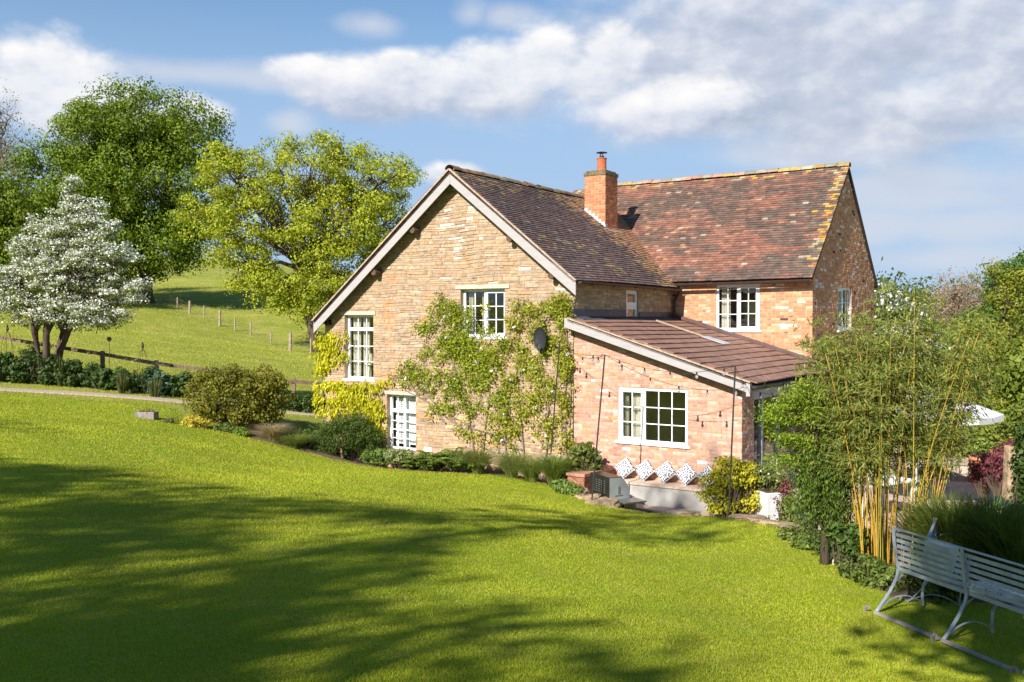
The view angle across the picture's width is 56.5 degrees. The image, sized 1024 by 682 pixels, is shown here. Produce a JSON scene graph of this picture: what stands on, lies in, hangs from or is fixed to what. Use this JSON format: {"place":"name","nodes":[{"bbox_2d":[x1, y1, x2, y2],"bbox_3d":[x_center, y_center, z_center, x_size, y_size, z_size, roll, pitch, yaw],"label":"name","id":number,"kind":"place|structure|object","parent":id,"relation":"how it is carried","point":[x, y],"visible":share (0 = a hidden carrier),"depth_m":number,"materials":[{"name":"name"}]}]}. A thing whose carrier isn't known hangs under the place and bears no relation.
{"place":"outdoors","nodes":[
{"label":"outdoors","id":0,"kind":"place"},
{"bbox_2d":[0,387,325,416],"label":"path","id":1,"kind":"structure","parent":0,"point":[101,394],"depth_m":28.82,"materials":[{"name":"beige gravel"}]},
{"bbox_2d":[246,425,649,511],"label":"bed soil","id":2,"kind":"structure","parent":0,"point":[257,436],"depth_m":24.43,"materials":[{"name":"brown soil"}]},
{"bbox_2d":[244,421,302,440],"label":"ornamental grass","id":3,"kind":"object","parent":2,"relation":"on","point":[269,432],"depth_m":24.84,"materials":[{"name":"beige plant"}]},
{"bbox_2d":[262,432,321,448],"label":"ornamental grass","id":4,"kind":"object","parent":2,"relation":"on","point":[295,442],"depth_m":24.55,"materials":[{"name":"green plant"}]},
{"bbox_2d":[307,411,387,462],"bbox_3d":[-4.322,2.684,25.047,2.224,1.702,1.660,0,1,0],"label":"yew shrub","id":5,"kind":"object","parent":2,"relation":"on","point":[360,431],"visible":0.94,"depth_m":24.83,"materials":[{"name":"green plant"}]},
{"bbox_2d":[358,448,387,464],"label":"bed plant","id":6,"kind":"object","parent":2,"relation":"on","point":[378,453],"visible":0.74,"depth_m":23.95,"materials":[{"name":"green plant"}]},
{"bbox_2d":[383,447,414,468],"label":"bed plant","id":7,"kind":"object","parent":2,"relation":"on","point":[390,455],"visible":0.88,"depth_m":23.52,"materials":[{"name":"green plant"}]},
{"bbox_2d":[403,449,460,470],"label":"fern","id":8,"kind":"object","parent":2,"relation":"on","point":[438,466],"visible":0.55,"depth_m":22.98,"materials":[{"name":"green plant"}]},
{"bbox_2d":[417,447,491,472],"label":"fern","id":9,"kind":"object","parent":2,"relation":"on","point":[445,462],"visible":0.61,"depth_m":22.63,"materials":[{"name":"green plant"}]},
{"bbox_2d":[448,445,512,474],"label":"ornamental grass","id":10,"kind":"object","parent":2,"relation":"on","point":[478,468],"depth_m":22.04,"materials":[{"name":"green plant"}]},
{"bbox_2d":[471,450,542,478],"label":"ornamental grass","id":11,"kind":"object","parent":2,"relation":"on","point":[506,458],"depth_m":21.35,"materials":[{"name":"green plant"}]},
{"bbox_2d":[494,455,562,482],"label":"ornamental grass","id":12,"kind":"object","parent":2,"relation":"on","point":[529,474],"depth_m":20.93,"materials":[{"name":"green plant"}]},
{"bbox_2d":[520,451,585,486],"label":"ornamental grass","id":13,"kind":"object","parent":2,"relation":"on","point":[554,469],"depth_m":20.53,"materials":[{"name":"green plant"}]},
{"bbox_2d":[550,340,559,461],"bbox_3d":[0.938,1.649,21.426,0.337,3.347,0.056,-1,1,-29],"label":"light pole","id":14,"kind":"object","parent":2,"relation":"on","point":[555,399],"visible":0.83,"depth_m":21.41,"materials":[{"name":"metal"}]},
{"bbox_2d":[554,345,795,398],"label":"string lights","id":15,"kind":"object","parent":14,"relation":"hanging from","point":[644,372],"visible":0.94,"depth_m":19.33,"materials":[{"name":"plastic"}]},
{"bbox_2d":[550,478,583,494],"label":"bed plant","id":16,"kind":"object","parent":2,"relation":"on","point":[563,486],"visible":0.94,"depth_m":19.81,"materials":[{"name":"green plant"}]},
{"bbox_2d":[562,441,603,480],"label":"bed plant","id":17,"kind":"object","parent":2,"relation":"on","point":[585,451],"visible":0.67,"depth_m":20.70,"materials":[{"name":"green plant"}]},
{"bbox_2d":[0,258,1022,607],"bbox_3d":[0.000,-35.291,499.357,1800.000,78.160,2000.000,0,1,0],"label":"ground","id":18,"kind":"structure","parent":0,"point":[202,276],"depth_m":78.22,"materials":[{"name":"green plant"}]},
{"bbox_2d":[0,77,44,185],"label":"ash tree","id":19,"kind":"object","parent":18,"relation":"on","point":[2,134],"visible":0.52,"depth_m":99.66,"materials":[{"name":"green plant"}]},
{"bbox_2d":[0,160,69,298],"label":"oak tree","id":20,"kind":"object","parent":18,"relation":"on","point":[12,207],"visible":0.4,"depth_m":82.47,"materials":[{"name":"green plant"}]},
{"bbox_2d":[1,72,236,303],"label":"oak tree","id":21,"kind":"object","parent":18,"relation":"on","point":[98,163],"visible":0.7,"depth_m":95.35,"materials":[{"name":"green plant"}]},
{"bbox_2d":[5,380,290,410],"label":"border soil","id":22,"kind":"structure","parent":18,"relation":"on","point":[116,390],"depth_m":30.28,"materials":[{"name":"brown soil"}]},
{"bbox_2d":[0,351,15,381],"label":"border plant","id":23,"kind":"object","parent":22,"relation":"on","point":[5,362],"visible":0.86,"depth_m":29.52,"materials":[{"name":"green plant"}]},
{"bbox_2d":[2,356,32,382],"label":"border plant","id":24,"kind":"object","parent":22,"relation":"on","point":[17,373],"visible":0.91,"depth_m":29.55,"materials":[{"name":"green plant"}]},
{"bbox_2d":[16,342,46,383],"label":"border plant","id":25,"kind":"object","parent":22,"relation":"on","point":[33,358],"visible":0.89,"depth_m":29.80,"materials":[{"name":"green plant"}]},
{"bbox_2d":[36,354,62,385],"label":"border plant","id":26,"kind":"object","parent":22,"relation":"on","point":[48,364],"visible":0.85,"depth_m":29.82,"materials":[{"name":"green plant"}]},
{"bbox_2d":[51,358,86,386],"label":"border plant","id":27,"kind":"object","parent":22,"relation":"on","point":[76,366],"visible":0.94,"depth_m":30.00,"materials":[{"name":"green plant"}]},
{"bbox_2d":[0,174,155,376],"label":"hawthorn tree","id":28,"kind":"object","parent":22,"relation":"on","point":[69,314],"visible":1,"depth_m":29.84,"materials":[{"name":"white plant"}]},
{"bbox_2d":[71,361,101,387],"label":"border plant","id":29,"kind":"object","parent":22,"relation":"on","point":[88,370],"visible":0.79,"depth_m":30.15,"materials":[{"name":"green plant"}]},
{"bbox_2d":[87,366,114,389],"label":"border plant","id":30,"kind":"object","parent":22,"relation":"on","point":[104,379],"visible":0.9,"depth_m":30.15,"materials":[{"name":"green plant"}]},
{"bbox_2d":[110,366,136,391],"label":"border plant","id":31,"kind":"object","parent":22,"relation":"on","point":[130,380],"visible":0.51,"depth_m":30.38,"materials":[{"name":"green plant"}]},
{"bbox_2d":[128,365,155,392],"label":"border plant","id":32,"kind":"object","parent":22,"relation":"on","point":[141,386],"visible":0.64,"depth_m":30.59,"materials":[{"name":"green plant"}]},
{"bbox_2d":[143,367,171,395],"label":"border plant","id":33,"kind":"object","parent":22,"relation":"on","point":[164,386],"visible":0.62,"depth_m":30.58,"materials":[{"name":"green plant"}]},
{"bbox_2d":[166,369,195,397],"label":"border plant","id":34,"kind":"object","parent":22,"relation":"on","point":[177,381],"visible":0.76,"depth_m":30.81,"materials":[{"name":"green plant"}]},
{"bbox_2d":[287,393,314,412],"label":"border plant","id":35,"kind":"object","parent":22,"relation":"on","point":[298,406],"visible":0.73,"depth_m":31.43,"materials":[{"name":"green plant"}]},
{"bbox_2d":[0,336,323,395],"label":"rail fence","id":36,"kind":"object","parent":18,"relation":"on","point":[103,355],"visible":0.33,"depth_m":31.39,"materials":[{"name":"brown wood"}]},
{"bbox_2d":[0,282,330,422],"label":"meadow grass","id":37,"kind":"structure","parent":18,"relation":"on","point":[167,352],"depth_m":58.84,"materials":[{"name":"green plant"}]},
{"bbox_2d":[163,294,311,352],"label":"field fence","id":38,"kind":"object","parent":18,"relation":"on","point":[235,328],"visible":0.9,"depth_m":85.93,"materials":[{"name":"wood"}]},
{"bbox_2d":[179,361,297,427],"bbox_3d":[-7.535,1.527,26.207,2.722,1.937,2.507,1,2,40],"label":"hedge shrub","id":39,"kind":"object","parent":18,"relation":"on","point":[216,390],"visible":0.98,"depth_m":25.83,"materials":[{"name":"green plant"}]},
{"bbox_2d":[167,128,428,351],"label":"oak tree","id":40,"kind":"object","parent":18,"relation":"on","point":[325,242],"visible":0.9,"depth_m":74.68,"materials":[{"name":"green plant"}]},
{"bbox_2d":[566,464,615,493],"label":"wall","id":41,"kind":"structure","parent":18,"relation":"on","point":[582,478],"depth_m":20.41,"materials":[{"name":"orange brick"}]},
{"bbox_2d":[310,152,877,506],"bbox_3d":[3.143,-0.768,27.825,12.728,9.440,12.350,1,1,34],"label":"farmhouse","id":42,"kind":"object","parent":18,"relation":"on","point":[678,277],"visible":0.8,"depth_m":24.52,"materials":[{"name":"brick"}]},
{"bbox_2d":[309,330,393,435],"bbox_3d":[-4.357,1.590,25.792,3.068,3.824,0.279,1,1,34],"label":"creeper","id":43,"kind":"object","parent":42,"relation":"attached to","point":[345,391],"visible":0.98,"depth_m":26.00,"materials":[{"name":"yellow plant"}]},
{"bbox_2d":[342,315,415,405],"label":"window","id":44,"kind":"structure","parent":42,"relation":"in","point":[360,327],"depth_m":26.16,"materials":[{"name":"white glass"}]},
{"bbox_2d":[390,394,415,450],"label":"window","id":45,"kind":"structure","parent":42,"relation":"in","point":[402,417],"depth_m":25.24,"materials":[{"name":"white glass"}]},
{"bbox_2d":[386,290,515,450],"bbox_3d":[-1.640,0.960,23.916,4.114,4.516,0.327,1,1,34],"label":"climbing rose","id":46,"kind":"object","parent":42,"relation":"attached to","point":[455,347],"visible":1,"depth_m":23.76,"materials":[{"name":"green plant"}]},
{"bbox_2d":[464,289,506,338],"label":"window","id":47,"kind":"structure","parent":42,"relation":"in","point":[496,314],"depth_m":23.99,"materials":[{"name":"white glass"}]},
{"bbox_2d":[451,290,580,457],"bbox_3d":[-0.049,0.985,22.845,3.846,4.352,0.305,1,1,34],"label":"climbing vine","id":48,"kind":"object","parent":42,"relation":"attached to","point":[553,309],"visible":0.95,"depth_m":22.46,"materials":[{"name":"green plant"}]},
{"bbox_2d":[533,327,545,350],"bbox_3d":[0.677,-0.044,22.146,0.338,0.573,0.472,0,1,-6],"label":"satellite dish","id":49,"kind":"object","parent":42,"relation":"attached to","point":[539,338],"visible":1,"depth_m":22.17,"materials":[{"name":"black metal"}]},
{"bbox_2d":[626,290,636,315],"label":"window","id":50,"kind":"structure","parent":42,"relation":"in","point":[631,296],"depth_m":24.64,"materials":[{"name":"white glass"}]},
{"bbox_2d":[615,387,689,448],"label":"window","id":51,"kind":"structure","parent":42,"relation":"in","point":[647,416],"depth_m":21.40,"materials":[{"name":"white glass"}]},
{"bbox_2d":[717,284,761,331],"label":"window","id":52,"kind":"structure","parent":42,"relation":"in","point":[735,313],"depth_m":25.74,"materials":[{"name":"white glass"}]},
{"bbox_2d":[753,380,814,485],"bbox_3d":[6.453,2.111,22.305,0.160,2.720,4.720,1,1,34],"label":"patio door","id":53,"kind":"structure","parent":42,"relation":"in","point":[761,445],"depth_m":20.86,"materials":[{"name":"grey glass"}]},
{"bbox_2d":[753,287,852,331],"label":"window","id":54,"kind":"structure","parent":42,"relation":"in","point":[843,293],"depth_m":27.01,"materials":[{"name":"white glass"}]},
{"bbox_2d":[591,354,605,499],"bbox_3d":[1.735,1.810,19.305,0.383,3.113,0.061,-1,1,-35],"label":"light pole","id":55,"kind":"object","parent":18,"relation":"on","point":[598,427],"visible":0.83,"depth_m":19.29,"materials":[{"name":"metal"}]},
{"bbox_2d":[585,496,621,507],"bbox_3d":[1.835,3.369,19.261,0.721,0.372,0.552,4,5,14],"label":"edging stone","id":56,"kind":"object","parent":18,"relation":"on","point":[613,502],"visible":0.48,"depth_m":19.11,"materials":[{"name":"stone"}]},
{"bbox_2d":[693,455,763,516],"bbox_3d":[4.317,2.971,18.792,1.501,1.480,1.018,0,1,0],"label":"acer shrub","id":57,"kind":"object","parent":18,"relation":"on","point":[743,477],"visible":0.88,"depth_m":18.61,"materials":[{"name":"yellow plant"}]},
{"bbox_2d":[728,365,735,515],"bbox_3d":[4.145,1.936,18.008,0.202,2.966,0.062,-1,2,-36],"label":"light pole","id":58,"kind":"object","parent":18,"relation":"on","point":[731,440],"visible":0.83,"depth_m":17.99,"materials":[{"name":"metal"}]},
{"bbox_2d":[763,492,802,524],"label":"bed plant","id":59,"kind":"object","parent":18,"relation":"on","point":[787,517],"visible":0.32,"depth_m":17.61,"materials":[{"name":"green plant"}]},
{"bbox_2d":[797,528,1014,604],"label":"shrub bed soil","id":60,"kind":"object","parent":18,"relation":"on","point":[903,591],"visible":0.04,"depth_m":10.89,"materials":[{"name":"brown soil"}]},
{"bbox_2d":[776,525,815,540],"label":"bed plant","id":61,"kind":"object","parent":60,"relation":"on","point":[784,533],"visible":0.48,"depth_m":15.20,"materials":[{"name":"green plant"}]},
{"bbox_2d":[787,531,830,551],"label":"bed plant","id":62,"kind":"object","parent":60,"relation":"on","point":[801,543],"visible":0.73,"depth_m":14.37,"materials":[{"name":"green plant"}]},
{"bbox_2d":[824,521,870,569],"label":"laurel shrub","id":63,"kind":"object","parent":60,"relation":"on","point":[844,542],"visible":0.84,"depth_m":12.46,"materials":[{"name":"green plant"}]},
{"bbox_2d":[833,550,886,578],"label":"bed plant","id":64,"kind":"object","parent":60,"relation":"on","point":[846,568],"visible":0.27,"depth_m":12.11,"materials":[{"name":"green plant"}]},
{"bbox_2d":[849,557,905,585],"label":"bed plant","id":65,"kind":"object","parent":60,"relation":"on","point":[859,575],"visible":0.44,"depth_m":11.44,"materials":[{"name":"green plant"}]},
{"bbox_2d":[862,562,920,590],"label":"bed plant","id":66,"kind":"object","parent":60,"relation":"on","point":[882,584],"visible":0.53,"depth_m":11.13,"materials":[{"name":"green plant"}]},
{"bbox_2d":[764,279,1023,566],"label":"bamboo","id":67,"kind":"object","parent":60,"relation":"on","point":[877,404],"visible":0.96,"depth_m":12.33,"materials":[{"name":"plant"}]},
{"bbox_2d":[892,553,954,591],"bbox_3d":[4.755,2.754,11.085,0.860,0.566,0.642,0,1,0],"label":"bed plant","id":68,"kind":"object","parent":60,"relation":"on","point":[914,582],"visible":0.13,"depth_m":10.95,"materials":[{"name":"green plant"}]},
{"bbox_2d":[899,517,971,606],"bbox_3d":[4.876,2.512,10.904,0.713,0.778,1.225,1,1,28],"label":"garden bench","id":69,"kind":"object","parent":60,"relation":"on","point":[932,528],"visible":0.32,"depth_m":10.59,"materials":[{"name":"grey metal"}]},
{"bbox_2d":[918,536,958,583],"bbox_3d":[4.362,2.261,9.751,0.140,0.420,0.420,15,1,-21],"label":"cushion","id":70,"kind":"object","parent":69,"relation":"on","point":[943,551],"visible":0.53,"depth_m":9.68,"materials":[{"name":"fabric"}]},
{"bbox_2d":[912,569,977,603],"bbox_3d":[4.982,2.797,10.682,0.987,0.458,0.660,0,1,-18],"label":"bed plant","id":71,"kind":"object","parent":60,"relation":"on","point":[933,588],"visible":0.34,"depth_m":10.52,"materials":[{"name":"green plant"}]},
{"bbox_2d":[874,484,1023,573],"bbox_3d":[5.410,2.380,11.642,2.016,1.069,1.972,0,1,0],"label":"grass mound","id":72,"kind":"object","parent":60,"relation":"on","point":[923,530],"depth_m":11.54,"materials":[{"name":"green plant"}]},
{"bbox_2d":[897,485,1023,589],"bbox_3d":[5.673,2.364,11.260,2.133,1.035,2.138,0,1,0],"label":"grass mound","id":73,"kind":"object","parent":60,"relation":"on","point":[990,515],"depth_m":11.09,"materials":[{"name":"green plant"}]},
{"bbox_2d":[874,281,951,376],"bbox_3d":[16.156,0.448,39.880,4.341,5.962,3.065,0,1,0],"label":"blossom tree","id":74,"kind":"object","parent":18,"relation":"on","point":[882,301],"visible":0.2,"depth_m":39.61,"materials":[{"name":"green plant"}]},
{"bbox_2d":[874,256,989,326],"bbox_3d":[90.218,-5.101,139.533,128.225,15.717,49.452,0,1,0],"label":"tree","id":75,"kind":"object","parent":18,"relation":"on","point":[902,284],"visible":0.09,"depth_m":132.11,"materials":[{"name":"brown plant"}]},
{"bbox_2d":[894,325,983,383],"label":"garden tree","id":76,"kind":"object","parent":18,"relation":"on","point":[938,328],"visible":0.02,"depth_m":45.25,"materials":[{"name":"green plant"}]},
{"bbox_2d":[915,265,987,334],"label":"bare tree","id":77,"kind":"object","parent":18,"relation":"on","point":[956,302],"visible":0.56,"depth_m":71.63,"materials":[{"name":"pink plant"}]},
{"bbox_2d":[936,425,990,456],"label":"garden shrub","id":78,"kind":"object","parent":18,"relation":"on","point":[980,432],"visible":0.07,"depth_m":26.82,"materials":[{"name":"green plant"}]},
{"bbox_2d":[930,256,1023,417],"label":"maple tree","id":79,"kind":"object","parent":18,"relation":"on","point":[1004,290],"visible":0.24,"depth_m":35.70,"materials":[{"name":"green plant"}]},
{"bbox_2d":[948,304,1011,391],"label":"garden tree","id":80,"kind":"object","parent":18,"relation":"on","point":[971,313],"visible":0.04,"depth_m":47.64,"materials":[{"name":"green plant"}]},
{"bbox_2d":[980,407,1008,452],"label":"garden shrub","id":81,"kind":"object","parent":18,"relation":"on","point":[997,433],"visible":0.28,"depth_m":27.10,"materials":[{"name":"green plant"}]},
{"bbox_2d":[970,247,1023,359],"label":"conifer tree","id":82,"kind":"object","parent":18,"relation":"on","point":[1014,263],"visible":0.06,"depth_m":57.81,"materials":[{"name":"green plant"}]},
{"bbox_2d":[984,301,1023,408],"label":"garden tree","id":83,"kind":"object","parent":18,"relation":"on","point":[1015,385],"visible":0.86,"depth_m":28.13,"materials":[{"name":"green plant"}]},
{"bbox_2d":[996,400,1023,441],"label":"garden shrub","id":84,"kind":"object","parent":18,"relation":"on","point":[1014,413],"visible":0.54,"depth_m":25.93,"materials":[{"name":"green plant"}]},
{"bbox_2d":[1007,421,1023,504],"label":"ivy bush","id":85,"kind":"object","parent":18,"relation":"on","point":[1017,474],"visible":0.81,"depth_m":12.64,"materials":[{"name":"green plant"}]},
{"bbox_2d":[0,393,1023,681],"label":"lawn","id":86,"kind":"structure","parent":0,"point":[978,633],"depth_m":9.39,"materials":[{"name":"green plant"}]},
{"bbox_2d":[179,414,211,428],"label":"golden shrub","id":87,"kind":"object","parent":86,"relation":"on","point":[194,421],"visible":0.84,"depth_m":24.59,"materials":[{"name":"yellow plant"}]},
{"bbox_2d":[737,376,861,564],"bbox_3d":[3.979,1.804,12.962,1.699,2.683,1.076,0,1,0],"label":"weeping tree","id":88,"kind":"object","parent":86,"relation":"on","point":[814,492],"visible":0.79,"depth_m":12.73,"materials":[{"name":"green plant"}]},
{"bbox_2d":[863,527,1023,673],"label":"garden bench","id":89,"kind":"object","parent":86,"relation":"on","point":[912,570],"visible":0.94,"depth_m":9.30,"materials":[{"name":"grey metal"}]},
{"bbox_2d":[967,581,1023,602],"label":"cushion","id":90,"kind":"object","parent":89,"relation":"on","point":[991,591],"visible":0.46,"depth_m":9.06,"materials":[{"name":"fabric"}]},
{"bbox_2d":[0,0,1023,299],"label":"sky","id":91,"kind":"structure","parent":0,"point":[923,99],"materials":[{"name":"blue"}]},
{"bbox_2d":[636,447,1012,532],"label":"patio","id":92,"kind":"structure","parent":0,"point":[968,488],"depth_m":21.17,"materials":[{"name":"grey stone"}]},
{"bbox_2d":[591,471,646,509],"bbox_3d":[2.197,3.128,19.679,0.689,0.720,1.220,-1,1,-25],"label":"barbecue","id":93,"kind":"object","parent":92,"relation":"on","point":[608,485],"visible":0.82,"depth_m":19.51,"materials":[{"name":"grey metal"}]},
{"bbox_2d":[619,477,737,512],"bbox_3d":[3.386,3.365,20.401,2.898,0.595,0.538,1,1,34],"label":"built in seat","id":94,"kind":"object","parent":92,"relation":"on","point":[667,494],"visible":0.41,"depth_m":20.21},
{"bbox_2d":[614,456,634,478],"bbox_3d":[2.490,2.817,21.096,0.385,0.385,0.140,-41,-35,12],"label":"cushion","id":95,"kind":"object","parent":94,"relation":"on","point":[624,467],"visible":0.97,"depth_m":21.03,"materials":[{"name":"fabric"}]},
{"bbox_2d":[634,458,654,480],"bbox_3d":[2.897,2.823,20.819,0.140,0.385,0.385,30,21,-50],"label":"cushion","id":96,"kind":"object","parent":94,"relation":"on","point":[644,469],"visible":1,"depth_m":20.75,"materials":[{"name":"fabric"}]},
{"bbox_2d":[654,460,674,483],"bbox_3d":[3.307,2.829,20.541,0.385,0.385,0.140,-40,-35,13],"label":"cushion","id":97,"kind":"object","parent":94,"relation":"on","point":[665,472],"visible":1,"depth_m":20.48,"materials":[{"name":"fabric"}]},
{"bbox_2d":[675,462,696,485],"bbox_3d":[3.706,2.835,20.270,0.140,0.385,0.385,34,17,-54],"label":"cushion","id":98,"kind":"object","parent":94,"relation":"on","point":[686,474],"visible":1,"depth_m":20.21,"materials":[{"name":"fabric"}]},
{"bbox_2d":[753,489,782,519],"bbox_3d":[5.075,3.228,18.674,0.537,0.603,0.537,0,1,-17],"label":"plant pot","id":99,"kind":"object","parent":92,"relation":"on","point":[766,501],"visible":0.38,"depth_m":18.43,"materials":[{"name":"ceramic"}]},
{"bbox_2d":[752,460,793,491],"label":"potted flower","id":100,"kind":"object","parent":99,"relation":"in","point":[769,481],"visible":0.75,"depth_m":18.54,"materials":[{"name":"green plant"}]},
{"bbox_2d":[772,477,795,519],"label":"berberis shrub","id":101,"kind":"object","parent":92,"relation":"on","point":[784,490],"visible":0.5,"depth_m":18.04,"materials":[{"name":"red plant"}]},
{"bbox_2d":[894,456,972,481],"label":"garden wall","id":102,"kind":"structure","parent":92,"relation":"on","point":[962,477],"depth_m":23.29,"materials":[{"name":"white paint"}]},
{"bbox_2d":[898,385,1003,511],"bbox_3d":[8.347,2.153,19.651,2.976,2.750,2.976,-1,2,-42],"label":"parasol","id":103,"kind":"object","parent":92,"relation":"on","point":[996,416],"visible":0.07,"depth_m":18.73,"materials":[{"name":"fabric"}]},
{"bbox_2d":[968,455,980,464],"bbox_3d":[11.163,3.050,22.671,0.567,0.610,0.567,0,1,0],"label":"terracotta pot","id":104,"kind":"object","parent":92,"relation":"on","point":[972,458],"visible":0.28,"depth_m":22.58,"materials":[{"name":"orange ceramic"}]},
{"bbox_2d":[966,435,997,456],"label":"potted plant","id":105,"kind":"object","parent":104,"relation":"on","point":[982,445],"visible":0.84,"depth_m":22.57,"materials":[{"name":"green plant"}]},
{"bbox_2d":[964,452,995,498],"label":"red leaf plant","id":106,"kind":"object","parent":92,"relation":"on","point":[976,476],"visible":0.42,"depth_m":20.07,"materials":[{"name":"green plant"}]},
{"bbox_2d":[976,451,1003,495],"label":"red leaf plant","id":107,"kind":"object","parent":92,"relation":"on","point":[994,470],"visible":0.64,"depth_m":19.03,"materials":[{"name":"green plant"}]},
{"bbox_2d":[1002,445,1017,499],"bbox_3d":[9.736,2.563,18.559,0.259,1.050,0.259,0,1,0],"label":"stone post","id":108,"kind":"object","parent":92,"relation":"on","point":[1007,476],"visible":0.36,"depth_m":18.49,"materials":[{"name":"stone"}]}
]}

